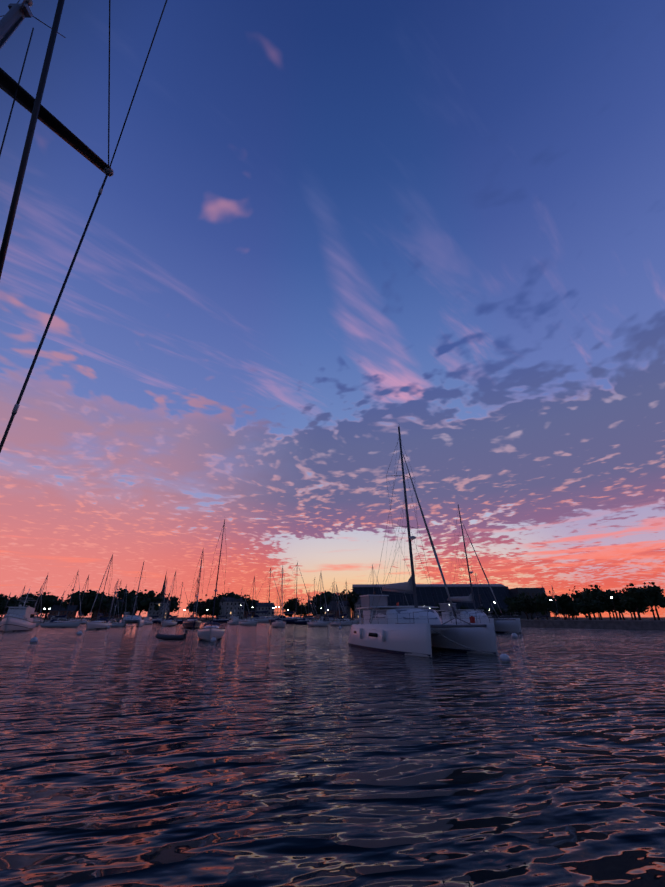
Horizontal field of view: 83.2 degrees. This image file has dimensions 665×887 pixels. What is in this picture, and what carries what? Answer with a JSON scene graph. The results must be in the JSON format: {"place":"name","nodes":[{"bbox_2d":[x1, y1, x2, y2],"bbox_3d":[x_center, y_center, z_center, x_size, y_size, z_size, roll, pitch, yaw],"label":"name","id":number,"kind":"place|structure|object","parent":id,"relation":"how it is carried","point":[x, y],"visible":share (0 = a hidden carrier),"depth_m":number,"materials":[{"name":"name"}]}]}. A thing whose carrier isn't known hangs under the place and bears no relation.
{"place":"outdoors","nodes":[
{"label":"outdoors","id":0,"kind":"place"},
{"bbox_2d":[0,622,664,886],"bbox_3d":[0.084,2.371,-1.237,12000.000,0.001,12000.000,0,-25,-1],"label":"water","id":1,"kind":"structure","parent":0,"point":[259,755],"depth_m":7.69,"materials":[{"name":"blue liquid"}]},
{"bbox_2d":[0,589,37,631],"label":"trawler","id":2,"kind":"object","parent":1,"relation":"on","point":[19,618],"visible":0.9,"depth_m":81.30,"materials":[{"name":"white plastic"}]},
{"bbox_2d":[30,635,37,642],"bbox_3d":[-34.329,22.659,43.213,0.793,0.943,1.481,9,-26,-19],"label":"mooring buoy","id":3,"kind":"object","parent":1,"relation":"on","point":[34,639],"visible":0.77,"depth_m":42.71,"materials":[{"name":"white plastic"}]},
{"bbox_2d":[31,586,41,625],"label":"sloop","id":4,"kind":"object","parent":1,"relation":"on","point":[37,623],"visible":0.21,"depth_m":123.44,"materials":[{"name":"white"}]},
{"bbox_2d":[33,575,47,622],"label":"moored sloop","id":5,"kind":"object","parent":1,"relation":"on","point":[37,619],"visible":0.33,"depth_m":174.93,"materials":[{"name":"white"}]},
{"bbox_2d":[45,612,73,621],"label":"boat","id":6,"kind":"object","parent":1,"relation":"on","point":[53,617],"visible":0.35,"depth_m":215.64,"materials":[{"name":"white"}]},
{"bbox_2d":[40,570,81,626],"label":"sloop","id":7,"kind":"object","parent":1,"relation":"on","point":[55,623],"visible":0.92,"depth_m":108.92,"materials":[{"name":"white"}]},
{"bbox_2d":[68,575,90,623],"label":"moored sloop","id":8,"kind":"object","parent":1,"relation":"on","point":[84,620],"visible":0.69,"depth_m":159.19,"materials":[{"name":"white"}]},
{"bbox_2d":[0,0,166,452],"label":"sailboat mast","id":9,"kind":"object","parent":1,"relation":"on","point":[14,17],"visible":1,"depth_m":4.04,"materials":[{"name":"grey metal"}]},
{"bbox_2d":[86,554,112,629],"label":"moored sloop","id":10,"kind":"object","parent":1,"relation":"on","point":[97,624],"visible":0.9,"depth_m":94.21,"materials":[{"name":"white plastic"}]},
{"bbox_2d":[95,582,118,622],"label":"sloop","id":11,"kind":"object","parent":1,"relation":"on","point":[111,607],"visible":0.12,"depth_m":120.63,"materials":[{"name":"white"}]},
{"bbox_2d":[103,579,118,621],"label":"sloop","id":12,"kind":"object","parent":1,"relation":"on","point":[110,620],"visible":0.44,"depth_m":127.55,"materials":[{"name":"white"}]},
{"bbox_2d":[110,583,120,620],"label":"moored sloop","id":13,"kind":"object","parent":1,"relation":"on","point":[113,618],"visible":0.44,"depth_m":169.62,"materials":[{"name":"white"}]},
{"bbox_2d":[111,585,126,626],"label":"sloop","id":14,"kind":"object","parent":1,"relation":"on","point":[118,624],"visible":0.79,"depth_m":113.21,"materials":[{"name":"white"}]},
{"bbox_2d":[119,562,145,626],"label":"sailboat","id":15,"kind":"object","parent":1,"relation":"on","point":[135,619],"visible":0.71,"depth_m":121.08,"materials":[{"name":"white plastic"}]},
{"bbox_2d":[143,611,152,624],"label":"moored cruiser","id":16,"kind":"object","parent":1,"relation":"on","point":[148,620],"visible":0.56,"depth_m":149.29,"materials":[{"name":"white plastic"}]},
{"bbox_2d":[151,585,169,622],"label":"sloop","id":17,"kind":"object","parent":1,"relation":"on","point":[154,620],"visible":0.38,"depth_m":184.35,"materials":[{"name":"white"}]},
{"bbox_2d":[155,581,166,619],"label":"moored sloop","id":18,"kind":"object","parent":1,"relation":"on","point":[159,617],"visible":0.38,"depth_m":190.10,"materials":[{"name":"white"}]},
{"bbox_2d":[161,572,176,625],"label":"moored sloop","id":19,"kind":"object","parent":1,"relation":"on","point":[170,622],"visible":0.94,"depth_m":125.34,"materials":[{"name":"white"}]},
{"bbox_2d":[155,630,187,639],"bbox_3d":[-21.308,25.483,49.498,4.088,1.428,1.938,2,-25,-5],"label":"tender","id":20,"kind":"object","parent":1,"relation":"on","point":[168,637],"visible":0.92,"depth_m":48.73,"materials":[{"name":"white"}]},
{"bbox_2d":[157,584,190,623],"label":"sloop","id":21,"kind":"object","parent":1,"relation":"on","point":[177,621],"visible":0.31,"depth_m":163.57,"materials":[{"name":"white"}]},
{"bbox_2d":[183,547,203,627],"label":"moored sloop","id":22,"kind":"object","parent":1,"relation":"on","point":[191,622],"visible":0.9,"depth_m":103.45,"materials":[{"name":"white"}]},
{"bbox_2d":[197,519,226,640],"bbox_3d":[-16.510,19.017,53.879,3.723,17.134,13.511,7,-26,-14],"label":"sloop","id":23,"kind":"object","parent":1,"relation":"on","point":[206,633],"visible":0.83,"depth_m":49.14,"materials":[{"name":"white plastic"}]},
{"bbox_2d":[210,589,236,622],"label":"moored sloop","id":24,"kind":"object","parent":1,"relation":"on","point":[218,620],"visible":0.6,"depth_m":204.39,"materials":[{"name":"white"}]},
{"bbox_2d":[227,610,238,623],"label":"moored cruiser","id":25,"kind":"object","parent":1,"relation":"on","point":[233,619],"visible":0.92,"depth_m":157.71,"materials":[{"name":"white plastic"}]},
{"bbox_2d":[227,592,248,620],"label":"moored sloop","id":26,"kind":"object","parent":1,"relation":"on","point":[241,619],"visible":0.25,"depth_m":208.48,"materials":[{"name":"white"}]},
{"bbox_2d":[239,575,258,625],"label":"moored sloop","id":27,"kind":"object","parent":1,"relation":"on","point":[249,622],"visible":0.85,"depth_m":137.27,"materials":[{"name":"white"}]},
{"bbox_2d":[243,568,284,622],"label":"moored sloop","id":28,"kind":"object","parent":1,"relation":"on","point":[264,619],"visible":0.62,"depth_m":209.03,"materials":[{"name":"white"}]},
{"bbox_2d":[272,567,285,627],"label":"moored sloop","id":29,"kind":"object","parent":1,"relation":"on","point":[279,623],"visible":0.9,"depth_m":111.16,"materials":[{"name":"white"}]},
{"bbox_2d":[268,562,314,623],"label":"moored sloop","id":30,"kind":"object","parent":1,"relation":"on","point":[290,620],"visible":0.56,"depth_m":168.39,"materials":[{"name":"white"}]},
{"bbox_2d":[294,579,328,624],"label":"sloop","id":31,"kind":"object","parent":1,"relation":"on","point":[303,621],"visible":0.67,"depth_m":152.59,"materials":[{"name":"white"}]},
{"bbox_2d":[307,573,328,626],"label":"moored sloop","id":32,"kind":"object","parent":1,"relation":"on","point":[313,622],"visible":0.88,"depth_m":120.60,"materials":[{"name":"white"}]},
{"bbox_2d":[318,586,345,623],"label":"sloop","id":33,"kind":"object","parent":1,"relation":"on","point":[330,616],"visible":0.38,"depth_m":163.38,"materials":[{"name":"white"}]},
{"bbox_2d":[318,580,347,619],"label":"moored sloop","id":34,"kind":"object","parent":1,"relation":"on","point":[332,613],"visible":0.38,"depth_m":215.00,"materials":[{"name":"white"}]},
{"bbox_2d":[330,586,340,625],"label":"sloop","id":35,"kind":"object","parent":1,"relation":"on","point":[333,623],"visible":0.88,"depth_m":125.78,"materials":[{"name":"white"}]},
{"bbox_2d":[336,595,350,625],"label":"sloop","id":36,"kind":"object","parent":1,"relation":"on","point":[343,623],"visible":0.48,"depth_m":132.25,"materials":[{"name":"white"}]},
{"bbox_2d":[334,584,358,623],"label":"moored sloop","id":37,"kind":"object","parent":1,"relation":"on","point":[354,621],"visible":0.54,"depth_m":159.93,"materials":[{"name":"white"}]},
{"bbox_2d":[354,564,384,622],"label":"moored sloop","id":38,"kind":"object","parent":1,"relation":"on","point":[372,568],"visible":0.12,"depth_m":195.88,"materials":[{"name":"white"}]},
{"bbox_2d":[348,423,496,657],"bbox_3d":[7.341,8.720,39.386,8.263,23.927,15.936,8,-26,-17],"label":"catamaran","id":39,"kind":"object","parent":1,"relation":"on","point":[405,630],"visible":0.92,"depth_m":33.59,"materials":[{"name":"white plastic"}]},
{"bbox_2d":[430,628,502,655],"bbox_3d":[9.817,14.601,27.794,4.730,1.603,4.881,-7,-26,15],"label":"mooring rope","id":40,"kind":"object","parent":39,"relation":"attached to","point":[470,648],"visible":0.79,"depth_m":26.42,"materials":[{"name":"grey fabric"}]},
{"bbox_2d":[436,504,521,632],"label":"catamaran","id":41,"kind":"object","parent":1,"relation":"on","point":[506,625],"visible":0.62,"depth_m":73.73,"materials":[{"name":"white plastic"}]},
{"bbox_2d":[473,573,497,616],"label":"sloop","id":42,"kind":"object","parent":1,"relation":"on","point":[479,593],"visible":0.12,"depth_m":133.69,"materials":[{"name":"white metal"}]},
{"bbox_2d":[500,652,512,662],"bbox_3d":[11.561,14.040,24.520,0.661,0.786,1.234,20,-32,-37],"label":"mooring buoy","id":43,"kind":"object","parent":1,"relation":"on","point":[504,657],"visible":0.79,"depth_m":24.50,"materials":[{"name":"white plastic"}]},
{"bbox_2d":[0,617,664,629],"bbox_3d":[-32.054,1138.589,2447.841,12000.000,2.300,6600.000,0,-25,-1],"label":"ground","id":44,"kind":"structure","parent":0,"point":[617,625],"depth_m":105.16,"materials":[{"name":"black soil"}]},
{"bbox_2d":[0,594,9,603],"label":"tree","id":45,"kind":"object","parent":44,"relation":"on","point":[3,598],"visible":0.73,"depth_m":257.09,"materials":[{"name":"green plant"}]},
{"bbox_2d":[0,599,13,618],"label":"tree","id":46,"kind":"object","parent":44,"relation":"on","point":[2,607],"visible":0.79,"depth_m":251.00,"materials":[{"name":"green plant"}]},
{"bbox_2d":[7,599,39,612],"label":"tree","id":47,"kind":"object","parent":44,"relation":"on","point":[21,603],"visible":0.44,"depth_m":254.97,"materials":[{"name":"green plant"}]},
{"bbox_2d":[13,592,37,602],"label":"tree","id":48,"kind":"object","parent":44,"relation":"on","point":[30,595],"visible":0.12,"depth_m":264.58,"materials":[{"name":"green plant"}]},
{"bbox_2d":[25,597,48,615],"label":"tree","id":49,"kind":"object","parent":44,"relation":"on","point":[39,606],"visible":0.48,"depth_m":259.78,"materials":[{"name":"green plant"}]},
{"bbox_2d":[38,594,63,619],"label":"tree","id":50,"kind":"object","parent":44,"relation":"on","point":[48,601],"visible":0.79,"depth_m":260.41,"materials":[{"name":"green plant"}]},
{"bbox_2d":[47,602,77,619],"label":"house","id":51,"kind":"structure","parent":44,"relation":"on","point":[54,609],"depth_m":258.21,"materials":[{"name":"brick"}]},
{"bbox_2d":[61,600,74,608],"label":"tree","id":52,"kind":"object","parent":44,"relation":"on","point":[64,605],"visible":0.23,"depth_m":260.92,"materials":[{"name":"green plant"}]},
{"bbox_2d":[64,589,85,603],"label":"tree","id":53,"kind":"object","parent":44,"relation":"on","point":[76,594],"visible":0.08,"depth_m":282.69,"materials":[{"name":"green plant"}]},
{"bbox_2d":[69,593,89,617],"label":"tree","id":54,"kind":"object","parent":44,"relation":"on","point":[78,597],"visible":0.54,"depth_m":273.81,"materials":[{"name":"green plant"}]},
{"bbox_2d":[81,589,116,619],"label":"tree","id":55,"kind":"object","parent":44,"relation":"on","point":[91,594],"visible":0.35,"depth_m":276.07,"materials":[{"name":"green plant"}]},
{"bbox_2d":[83,595,119,616],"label":"tree","id":56,"kind":"object","parent":44,"relation":"on","point":[96,606],"visible":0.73,"depth_m":267.37,"materials":[{"name":"green plant"}]},
{"bbox_2d":[92,599,124,619],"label":"house","id":57,"kind":"structure","parent":44,"relation":"on","point":[95,614],"depth_m":270.79,"materials":[{"name":"brick"}]},
{"bbox_2d":[104,599,125,617],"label":"tree","id":58,"kind":"object","parent":44,"relation":"on","point":[117,608],"visible":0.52,"depth_m":265.89,"materials":[{"name":"green plant"}]},
{"bbox_2d":[115,588,138,615],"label":"tree","id":59,"kind":"object","parent":44,"relation":"on","point":[123,592],"visible":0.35,"depth_m":294.78,"materials":[{"name":"green plant"}]},
{"bbox_2d":[121,602,137,614],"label":"tree","id":60,"kind":"object","parent":44,"relation":"on","point":[129,608],"visible":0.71,"depth_m":269.06,"materials":[{"name":"green plant"}]},
{"bbox_2d":[127,594,148,614],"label":"tree","id":61,"kind":"object","parent":44,"relation":"on","point":[139,606],"visible":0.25,"depth_m":281.77,"materials":[{"name":"green plant"}]},
{"bbox_2d":[136,589,169,611],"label":"tree","id":62,"kind":"object","parent":44,"relation":"on","point":[151,596],"visible":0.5,"depth_m":278.97,"materials":[{"name":"green plant"}]},
{"bbox_2d":[147,597,169,619],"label":"house","id":63,"kind":"structure","parent":44,"relation":"on","point":[153,611],"depth_m":276.65,"materials":[{"name":"paint"}]},
{"bbox_2d":[167,595,182,617],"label":"tree","id":64,"kind":"object","parent":44,"relation":"on","point":[175,601],"visible":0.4,"depth_m":291.62,"materials":[{"name":"green plant"}]},
{"bbox_2d":[186,601,203,613],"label":"tree","id":65,"kind":"object","parent":44,"relation":"on","point":[191,605],"visible":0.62,"depth_m":280.45,"materials":[{"name":"green plant"}]},
{"bbox_2d":[56,617,338,620],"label":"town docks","id":66,"kind":"object","parent":44,"relation":"on","point":[121,618],"visible":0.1,"depth_m":228.87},
{"bbox_2d":[194,607,205,617],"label":"tree","id":67,"kind":"object","parent":44,"relation":"on","point":[200,612],"visible":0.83,"depth_m":274.90,"materials":[{"name":"green plant"}]},
{"bbox_2d":[203,603,212,619],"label":"tree","id":68,"kind":"object","parent":44,"relation":"on","point":[206,611],"visible":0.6,"depth_m":272.89,"materials":[{"name":"green plant"}]},
{"bbox_2d":[205,594,223,618],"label":"tree","id":69,"kind":"object","parent":44,"relation":"on","point":[211,601],"visible":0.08,"depth_m":282.89,"materials":[{"name":"green plant"}]},
{"bbox_2d":[210,602,220,619],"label":"tree","id":70,"kind":"object","parent":44,"relation":"on","point":[216,607],"visible":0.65,"depth_m":262.31,"materials":[{"name":"green plant"}]},
{"bbox_2d":[215,592,240,603],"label":"tree","id":71,"kind":"object","parent":44,"relation":"on","point":[218,599],"visible":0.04,"depth_m":279.51,"materials":[{"name":"green plant"}]},
{"bbox_2d":[221,593,240,602],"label":"tree","id":72,"kind":"object","parent":44,"relation":"on","point":[236,596],"visible":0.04,"depth_m":268.41,"materials":[{"name":"green plant"}]},
{"bbox_2d":[218,597,244,618],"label":"house","id":73,"kind":"structure","parent":44,"relation":"on","point":[228,606],"depth_m":260.84,"materials":[{"name":"paint"}]},
{"bbox_2d":[243,609,254,617],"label":"house","id":74,"kind":"structure","parent":44,"relation":"on","point":[246,614],"depth_m":266.79,"materials":[{"name":"brick"}]},
{"bbox_2d":[242,594,256,610],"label":"tree","id":75,"kind":"object","parent":44,"relation":"on","point":[250,606],"visible":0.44,"depth_m":269.27,"materials":[{"name":"green plant"}]},
{"bbox_2d":[254,601,274,616],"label":"house","id":76,"kind":"structure","parent":44,"relation":"on","point":[261,606],"depth_m":267.12,"materials":[{"name":"paint"}]},
{"bbox_2d":[281,597,300,616],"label":"tree","id":77,"kind":"object","parent":44,"relation":"on","point":[292,603],"visible":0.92,"depth_m":274.35,"materials":[{"name":"green plant"}]},
{"bbox_2d":[295,604,311,616],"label":"tree","id":78,"kind":"object","parent":44,"relation":"on","point":[302,612],"visible":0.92,"depth_m":274.06,"materials":[{"name":"green plant"}]},
{"bbox_2d":[312,608,321,618],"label":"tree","id":79,"kind":"object","parent":44,"relation":"on","point":[315,611],"visible":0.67,"depth_m":268.88,"materials":[{"name":"green plant"}]},
{"bbox_2d":[306,590,332,610],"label":"tree","id":80,"kind":"object","parent":44,"relation":"on","point":[323,598],"visible":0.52,"depth_m":284.08,"materials":[{"name":"green plant"}]},
{"bbox_2d":[329,598,350,619],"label":"house","id":81,"kind":"structure","parent":44,"relation":"on","point":[345,607],"depth_m":269.90,"materials":[{"name":"paint"}]},
{"bbox_2d":[335,590,353,609],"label":"tree","id":82,"kind":"object","parent":44,"relation":"on","point":[343,596],"visible":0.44,"depth_m":278.32,"materials":[{"name":"green plant"}]},
{"bbox_2d":[347,589,358,618],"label":"tree","id":83,"kind":"object","parent":44,"relation":"on","point":[352,593],"visible":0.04,"depth_m":288.68,"materials":[{"name":"green plant"}]},
{"bbox_2d":[354,597,383,618],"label":"tree","id":84,"kind":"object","parent":44,"relation":"on","point":[358,604],"depth_m":238.26,"materials":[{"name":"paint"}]},
{"bbox_2d":[432,604,445,612],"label":"tree","id":85,"kind":"object","parent":44,"relation":"on","point":[436,605],"visible":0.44,"depth_m":246.22,"materials":[{"name":"green plant"}]},
{"bbox_2d":[352,584,550,618],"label":"building","id":86,"kind":"structure","parent":44,"relation":"on","point":[440,594],"depth_m":304.93,"materials":[{"name":"grey"}]},
{"bbox_2d":[478,606,490,614],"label":"tree","id":87,"kind":"object","parent":44,"relation":"on","point":[485,610],"visible":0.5,"depth_m":240.13,"materials":[{"name":"green plant"}]},
{"bbox_2d":[491,607,504,617],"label":"tree","id":88,"kind":"object","parent":44,"relation":"on","point":[497,611],"visible":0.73,"depth_m":242.52,"materials":[{"name":"green plant"}]},
{"bbox_2d":[352,619,664,621],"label":"seawall","id":89,"kind":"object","parent":44,"relation":"on","point":[598,620],"visible":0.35,"depth_m":98.56,"materials":[{"name":"concrete"}]},
{"bbox_2d":[503,596,528,616],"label":"tree","id":90,"kind":"object","parent":44,"relation":"on","point":[514,604],"visible":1,"depth_m":141.50,"materials":[{"name":"green plant"}]},
{"bbox_2d":[515,591,536,619],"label":"tree","id":91,"kind":"object","parent":44,"relation":"on","point":[524,598],"visible":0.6,"depth_m":146.62,"materials":[{"name":"green plant"}]},
{"bbox_2d":[534,607,552,618],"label":"tree","id":92,"kind":"object","parent":44,"relation":"on","point":[539,609],"visible":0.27,"depth_m":173.03,"materials":[{"name":"green plant"}]},
{"bbox_2d":[530,591,558,619],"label":"tree","id":93,"kind":"object","parent":44,"relation":"on","point":[541,601],"visible":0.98,"depth_m":127.35,"materials":[{"name":"green plant"}]},
{"bbox_2d":[535,586,560,619],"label":"sloop","id":94,"kind":"object","parent":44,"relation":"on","point":[547,613],"visible":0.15,"depth_m":158.91,"materials":[{"name":"white"}]},
{"bbox_2d":[552,587,562,619],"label":"tree","id":95,"kind":"object","parent":44,"relation":"on","point":[556,606],"visible":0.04,"depth_m":124.54,"materials":[{"name":"green"}]},
{"bbox_2d":[551,593,572,619],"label":"tree","id":96,"kind":"object","parent":44,"relation":"on","point":[563,600],"visible":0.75,"depth_m":138.39,"materials":[{"name":"green plant"}]},
{"bbox_2d":[561,598,577,619],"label":"tree","id":97,"kind":"object","parent":44,"relation":"on","point":[569,609],"visible":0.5,"depth_m":146.02,"materials":[{"name":"green plant"}]},
{"bbox_2d":[568,586,589,619],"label":"tree","id":98,"kind":"object","parent":44,"relation":"on","point":[577,595],"visible":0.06,"depth_m":177.07,"materials":[{"name":"green plant"}]},
{"bbox_2d":[571,596,603,619],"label":"tree","id":99,"kind":"object","parent":44,"relation":"on","point":[586,605],"visible":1,"depth_m":117.38,"materials":[{"name":"green plant"}]},
{"bbox_2d":[578,585,613,619],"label":"tree","id":100,"kind":"object","parent":44,"relation":"on","point":[595,593],"visible":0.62,"depth_m":125.84,"materials":[{"name":"green plant"}]},
{"bbox_2d":[603,590,626,619],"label":"tree","id":101,"kind":"object","parent":44,"relation":"on","point":[616,599],"visible":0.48,"depth_m":135.80,"materials":[{"name":"green plant"}]},
{"bbox_2d":[616,590,651,619],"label":"tree","id":102,"kind":"object","parent":44,"relation":"on","point":[621,608],"visible":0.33,"depth_m":139.75,"materials":[{"name":"green plant"}]},
{"bbox_2d":[618,583,652,619],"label":"tree","id":103,"kind":"object","parent":44,"relation":"on","point":[638,597],"visible":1,"depth_m":107.84,"materials":[{"name":"green plant"}]},
{"bbox_2d":[633,585,662,619],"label":"tree","id":104,"kind":"object","parent":44,"relation":"on","point":[651,593],"visible":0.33,"depth_m":114.74,"materials":[{"name":"green plant"}]},
{"bbox_2d":[639,581,663,619],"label":"tree","id":105,"kind":"object","parent":44,"relation":"on","point":[657,587],"visible":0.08,"depth_m":151.36,"materials":[{"name":"green plant"}]},
{"bbox_2d":[658,597,664,607],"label":"tree","id":106,"kind":"object","parent":44,"relation":"on","point":[662,600],"visible":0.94,"depth_m":132.25,"materials":[{"name":"green plant"}]},
{"bbox_2d":[323,602,341,617],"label":"house","id":107,"kind":"structure","parent":0,"point":[328,608],"depth_m":256.53,"materials":[{"name":"brick"}]},
{"bbox_2d":[0,0,664,616],"label":"sky","id":108,"kind":"structure","parent":0,"point":[319,228],"materials":[{"name":"blue"}]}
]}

